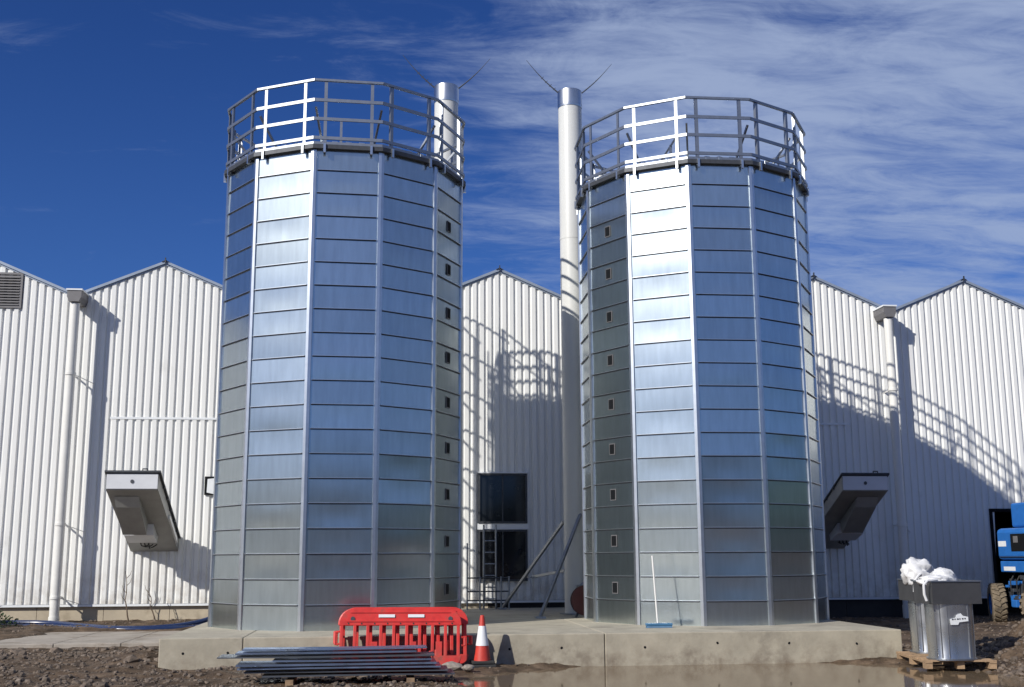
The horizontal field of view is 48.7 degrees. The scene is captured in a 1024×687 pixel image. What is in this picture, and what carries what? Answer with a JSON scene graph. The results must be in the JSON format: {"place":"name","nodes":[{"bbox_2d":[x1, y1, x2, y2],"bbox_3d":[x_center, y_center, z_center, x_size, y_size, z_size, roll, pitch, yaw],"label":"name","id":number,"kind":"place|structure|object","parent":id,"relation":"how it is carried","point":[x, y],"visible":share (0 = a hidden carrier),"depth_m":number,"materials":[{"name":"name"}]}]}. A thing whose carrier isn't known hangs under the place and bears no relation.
{"place":"outdoors","nodes":[
{"label":"outdoors","id":0,"kind":"place"},
{"bbox_2d":[0,631,179,648],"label":"concrete path","id":1,"kind":"structure","parent":0,"point":[96,639],"depth_m":20.77,"materials":[{"name":"grey concrete"}]},
{"bbox_2d":[0,606,1023,686],"bbox_3d":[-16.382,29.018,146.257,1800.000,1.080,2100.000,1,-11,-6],"label":"ground","id":2,"kind":"structure","parent":0,"point":[91,666],"depth_m":16.95,"materials":[{"name":"brown soil"}]},
{"bbox_2d":[0,606,18,627],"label":"bush","id":3,"kind":"object","parent":2,"relation":"on","point":[4,621],"visible":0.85,"depth_m":23.51,"materials":[{"name":"green plant"}]},
{"bbox_2d":[1,617,207,626],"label":"hose","id":4,"kind":"object","parent":2,"relation":"on","point":[199,621],"visible":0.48,"depth_m":23.91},
{"bbox_2d":[1,621,207,629],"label":"hose","id":5,"kind":"object","parent":2,"relation":"on","point":[151,628],"visible":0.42,"depth_m":23.31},
{"bbox_2d":[121,571,131,620],"bbox_3d":[-8.569,5.614,25.106,0.223,1.135,0.055,1,-11,-6],"label":"bare sapling","id":6,"kind":"object","parent":2,"relation":"on","point":[125,597],"visible":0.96,"depth_m":25.09,"materials":[{"name":"brown plant"}]},
{"bbox_2d":[145,587,155,618],"bbox_3d":[-8.070,5.790,25.237,0.271,0.791,0.057,1,-11,-6],"label":"bare sapling","id":7,"kind":"object","parent":2,"relation":"on","point":[151,602],"visible":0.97,"depth_m":25.22,"materials":[{"name":"brown plant"}]},
{"bbox_2d":[285,677,296,685],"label":"timber bearer","id":8,"kind":"object","parent":2,"relation":"on","point":[289,681],"visible":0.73,"depth_m":14.49,"materials":[{"name":"brown wood"}]},
{"bbox_2d":[262,668,454,677],"bbox_3d":[-2.012,4.347,14.944,2.470,0.024,0.628,1,-11,-7],"label":"steel section","id":9,"kind":"object","parent":8,"relation":"on","point":[272,675],"visible":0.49,"depth_m":14.72,"materials":[{"name":"grey metal"}]},
{"bbox_2d":[243,665,447,673],"bbox_3d":[-2.164,4.294,14.917,2.620,0.017,0.608,1,-11,-5],"label":"steel section","id":10,"kind":"object","parent":9,"relation":"on","point":[443,668],"visible":0.56,"depth_m":14.71,"materials":[{"name":"grey metal"}]},
{"bbox_2d":[237,662,440,669],"bbox_3d":[-2.250,4.236,14.877,2.600,0.024,0.608,1,-11,-6],"label":"steel section","id":11,"kind":"object","parent":10,"relation":"on","point":[348,666],"visible":0.49,"depth_m":14.64,"materials":[{"name":"grey metal"}]},
{"bbox_2d":[236,658,436,666],"bbox_3d":[-2.287,4.186,14.852,2.560,0.026,0.568,1,-11,-7],"label":"steel section","id":12,"kind":"object","parent":11,"relation":"on","point":[264,663],"visible":0.65,"depth_m":14.64,"materials":[{"name":"grey metal"}]},
{"bbox_2d":[272,656,431,661],"bbox_3d":[-2.090,4.148,14.902,2.040,0.025,0.548,1,-11,-6],"label":"steel section","id":13,"kind":"object","parent":12,"relation":"on","point":[342,659],"visible":0.69,"depth_m":14.69,"materials":[{"name":"grey metal"}]},
{"bbox_2d":[217,652,434,658],"bbox_3d":[-2.415,4.089,14.846,2.780,0.019,0.508,1,-11,-6],"label":"steel section","id":14,"kind":"object","parent":13,"relation":"on","point":[234,656],"visible":0.82,"depth_m":14.73,"materials":[{"name":"grey metal"}]},
{"bbox_2d":[235,648,415,654],"bbox_3d":[-2.427,4.048,14.873,2.320,0.019,0.428,1,-11,-7],"label":"steel section","id":15,"kind":"object","parent":14,"relation":"on","point":[323,651],"visible":0.84,"depth_m":14.77,"materials":[{"name":"grey metal"}]},
{"bbox_2d":[242,645,426,650],"bbox_3d":[-2.322,4.015,14.921,2.380,0.023,0.328,1,-11,-7],"label":"steel section","id":16,"kind":"object","parent":15,"relation":"on","point":[328,648],"visible":1,"depth_m":14.85,"materials":[{"name":"grey metal"}]},
{"bbox_2d":[334,608,465,664],"bbox_3d":[-1.648,4.338,16.668,1.926,0.854,0.200,1,-20,-5],"label":"safety barrier","id":17,"kind":"object","parent":2,"relation":"on","point":[395,617],"visible":0.69,"depth_m":16.71,"materials":[{"name":"red plastic"}]},
{"bbox_2d":[333,609,469,653],"bbox_3d":[-1.641,4.396,16.954,2.052,0.845,0.200,1,-20,-6],"label":"safety barrier","id":18,"kind":"object","parent":2,"relation":"on","point":[421,637],"visible":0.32,"depth_m":16.95,"materials":[{"name":"red plastic"}]},
{"bbox_2d":[336,607,472,663],"bbox_3d":[-1.599,4.364,16.833,2.031,0.863,0.200,2,-20,-8],"label":"safety barrier","id":19,"kind":"object","parent":2,"relation":"on","point":[464,622],"visible":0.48,"depth_m":16.85,"materials":[{"name":"red plastic"}]},
{"bbox_2d":[406,675,414,682],"bbox_3d":[-1.349,4.459,14.977,0.100,0.116,0.700,1,-11,-6],"label":"timber bearer","id":20,"kind":"object","parent":2,"relation":"on","point":[410,678],"visible":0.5,"depth_m":14.66,"materials":[{"name":"brown wood"}]},
{"bbox_2d":[442,661,462,670],"bbox_3d":[-0.873,4.676,16.374,0.330,0.157,0.208,1,-11,-6],"label":"stone","id":21,"kind":"object","parent":2,"relation":"on","point":[455,666],"visible":0.68,"depth_m":16.30,"materials":[{"name":"grey stone"}]},
{"bbox_2d":[462,664,473,671],"bbox_3d":[-0.632,4.643,16.198,0.192,0.102,0.134,1,-11,-6],"label":"stone","id":22,"kind":"object","parent":2,"relation":"on","point":[467,667],"visible":1,"depth_m":16.15,"materials":[{"name":"grey stone"}]},
{"bbox_2d":[468,615,495,667],"bbox_3d":[-0.444,4.439,16.884,0.370,0.755,0.370,2,-11,-10],"label":"traffic cone","id":23,"kind":"object","parent":2,"relation":"on","point":[482,657],"visible":0.94,"depth_m":16.79,"materials":[{"name":"plastic"}]},
{"bbox_2d":[0,257,1023,620],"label":"warehouse","id":24,"kind":"structure","parent":2,"relation":"on","point":[148,353],"depth_m":26.98,"materials":[{"name":"metal"}]},
{"bbox_2d":[48,288,93,620],"bbox_3d":[-9.977,2.571,25.685,0.606,7.696,0.640,1,-11,-6],"label":"downpipe","id":25,"kind":"object","parent":24,"relation":"attached to","point":[77,298],"visible":0.91,"depth_m":25.48,"materials":[{"name":"beige plastic"}]},
{"bbox_2d":[105,468,180,551],"bbox_3d":[-8.001,3.661,24.624,1.130,1.684,2.720,1,-11,-6],"label":"intake hood","id":26,"kind":"object","parent":24,"relation":"attached to","point":[141,504],"visible":1,"depth_m":24.02,"materials":[{"name":"metal"}]},
{"bbox_2d":[204,476,213,494],"bbox_3d":[-6.975,3.286,26.162,0.260,0.420,0.090,1,-11,-6],"label":"wall light","id":27,"kind":"object","parent":24,"relation":"attached to","point":[209,486],"visible":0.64,"depth_m":26.13,"materials":[{"name":"white plastic"}]},
{"bbox_2d":[478,473,526,522],"bbox_3d":[-0.221,3.675,26.862,1.170,1.170,0.056,1,-11,-6],"label":"window","id":28,"kind":"structure","parent":24,"relation":"in","point":[502,497],"depth_m":26.87,"materials":[{"name":"glass"}]},
{"bbox_2d":[478,530,527,580],"bbox_3d":[-0.215,4.981,26.615,1.170,1.190,0.056,1,-11,-6],"label":"window","id":29,"kind":"structure","parent":24,"relation":"in","point":[512,545],"depth_m":26.63,"materials":[{"name":"glass"}]},
{"bbox_2d":[823,471,889,548],"bbox_3d":[7.710,3.907,26.335,1.120,1.684,2.720,1,-11,-6],"label":"intake hood","id":30,"kind":"object","parent":24,"relation":"attached to","point":[851,501],"visible":0.82,"depth_m":25.59,"materials":[{"name":"metal"}]},
{"bbox_2d":[872,305,909,617],"bbox_3d":[9.525,2.837,27.817,0.606,7.616,0.640,1,-11,-6],"label":"downpipe","id":31,"kind":"object","parent":24,"relation":"attached to","point":[885,314],"visible":0.81,"depth_m":27.71,"materials":[{"name":"beige plastic"}]},
{"bbox_2d":[972,512,1023,615],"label":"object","id":32,"kind":"structure","parent":24,"relation":"in","point":[1002,519],"depth_m":33.13,"materials":[{"name":"blue metal"}]},
{"bbox_2d":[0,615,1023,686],"bbox_3d":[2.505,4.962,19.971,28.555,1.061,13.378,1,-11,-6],"label":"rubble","id":33,"kind":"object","parent":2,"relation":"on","point":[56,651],"visible":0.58,"depth_m":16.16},
{"bbox_2d":[158,607,901,669],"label":"concrete slab","id":34,"kind":"structure","parent":2,"relation":"on","point":[519,635],"depth_m":17.55,"materials":[{"name":"beige concrete"}]},
{"bbox_2d":[208,78,465,630],"bbox_3d":[-3.193,0.277,21.334,4.599,9.720,4.599,-5,-12,23],"label":"silo","id":35,"kind":"object","parent":34,"relation":"on","point":[337,492],"visible":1,"depth_m":19.46,"materials":[{"name":"metal"}]},
{"bbox_2d":[405,58,489,171],"bbox_3d":[-1.436,-0.441,24.244,1.965,12.196,0.720,1,-11,-6],"label":"chimney","id":36,"kind":"object","parent":34,"relation":"on","point":[447,94],"visible":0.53,"depth_m":24.92,"materials":[{"name":"white metal"}]},
{"bbox_2d":[466,525,509,609],"bbox_3d":[-0.553,5.094,25.826,0.985,1.901,0.192,1,-11,-6],"label":"access ladder","id":37,"kind":"object","parent":34,"relation":"on","point":[484,578],"visible":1,"depth_m":25.73,"materials":[{"name":"metal"}]},
{"bbox_2d":[497,60,610,618],"bbox_3d":[1.102,-0.292,25.090,2.195,12.198,4.327,2,-11,-11],"label":"chimney","id":38,"kind":"object","parent":34,"relation":"on","point":[570,114],"visible":0.87,"depth_m":24.25,"materials":[{"name":"white metal"}]},
{"bbox_2d":[570,585,583,616],"bbox_3d":[1.441,5.053,22.165,0.580,0.621,0.180,1,-11,-6],"label":"hose reel","id":39,"kind":"object","parent":34,"relation":"on","point":[577,599],"visible":0.45,"depth_m":22.07,"materials":[{"name":"red rubber"}]},
{"bbox_2d":[645,556,672,627],"bbox_3d":[2.419,4.132,18.860,0.440,1.175,0.227,1,-11,-6],"label":"broom","id":40,"kind":"object","parent":34,"relation":"on","point":[658,625],"visible":1,"depth_m":18.68,"materials":[{"name":"blue plastic"}]},
{"bbox_2d":[574,96,829,625],"bbox_3d":[3.597,0.399,22.156,4.599,9.720,4.599,-6,-12,27],"label":"silo","id":41,"kind":"object","parent":34,"relation":"on","point":[702,485],"visible":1,"depth_m":20.28,"materials":[{"name":"metal"}]},
{"bbox_2d":[458,663,1023,686],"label":"puddle","id":42,"kind":"object","parent":2,"relation":"on","point":[802,675],"visible":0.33,"depth_m":15.65,"materials":[{"name":"brown liquid"}]},
{"bbox_2d":[896,651,996,668],"bbox_3d":[6.488,4.745,16.982,1.000,0.122,1.570,-1,-11,4],"label":"pallet","id":43,"kind":"object","parent":2,"relation":"on","point":[915,658],"visible":0.62,"depth_m":16.40,"materials":[{"name":"brown wood"}]},
{"bbox_2d":[897,579,960,653],"bbox_3d":[6.548,4.250,17.692,0.780,1.120,0.600,0,-11,-3],"label":"steel bin","id":44,"kind":"object","parent":43,"relation":"on","point":[918,634],"visible":0.35,"depth_m":17.53,"materials":[{"name":"silver metal"}]},
{"bbox_2d":[900,557,933,584],"bbox_3d":[6.340,3.569,17.701,0.573,0.460,0.462,1,-11,-6],"label":"sack","id":45,"kind":"object","parent":44,"relation":"on","point":[912,568],"visible":0.65,"depth_m":17.58,"materials":[{"name":"white plastic"}]},
{"bbox_2d":[911,580,981,660],"bbox_3d":[6.386,4.032,16.537,0.780,1.120,0.600,1,-11,-7],"label":"steel bin","id":46,"kind":"object","parent":43,"relation":"on","point":[948,610],"visible":1,"depth_m":16.31,"materials":[{"name":"silver metal"}]},
{"bbox_2d":[922,579,937,600],"bbox_3d":[6.034,3.551,16.310,0.287,0.316,0.051,5,-12,-26],"label":"sack tie","id":47,"kind":"object","parent":46,"relation":"hanging from","point":[923,588],"visible":1,"depth_m":16.26,"materials":[{"name":"white plastic"}]},
{"bbox_2d":[916,574,951,584],"bbox_3d":[6.202,3.471,16.623,0.490,0.153,0.457,-5,-12,24],"label":"sack","id":48,"kind":"object","parent":46,"relation":"on","point":[920,580],"visible":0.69,"depth_m":16.52,"materials":[{"name":"white plastic"}]},
{"bbox_2d":[930,567,956,580],"bbox_3d":[6.362,3.443,16.752,0.442,0.266,0.368,1,-11,-6],"label":"sack","id":49,"kind":"object","parent":46,"relation":"on","point":[950,573],"visible":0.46,"depth_m":16.66,"materials":[{"name":"white plastic"}]},
{"bbox_2d":[987,502,1023,621],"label":"boom lift","id":50,"kind":"object","parent":2,"relation":"on","point":[1010,543],"visible":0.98,"depth_m":25.07,"materials":[{"name":"metal"}]},
{"bbox_2d":[1010,533,1023,550],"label":"side window","id":51,"kind":"structure","parent":50,"relation":"in","point":[1019,546],"depth_m":24.64,"materials":[{"name":"black glass"}]},
{"bbox_2d":[0,0,1023,306],"label":"sky","id":52,"kind":"structure","parent":0,"point":[114,117],"materials":[{"name":"blue"}]}
]}

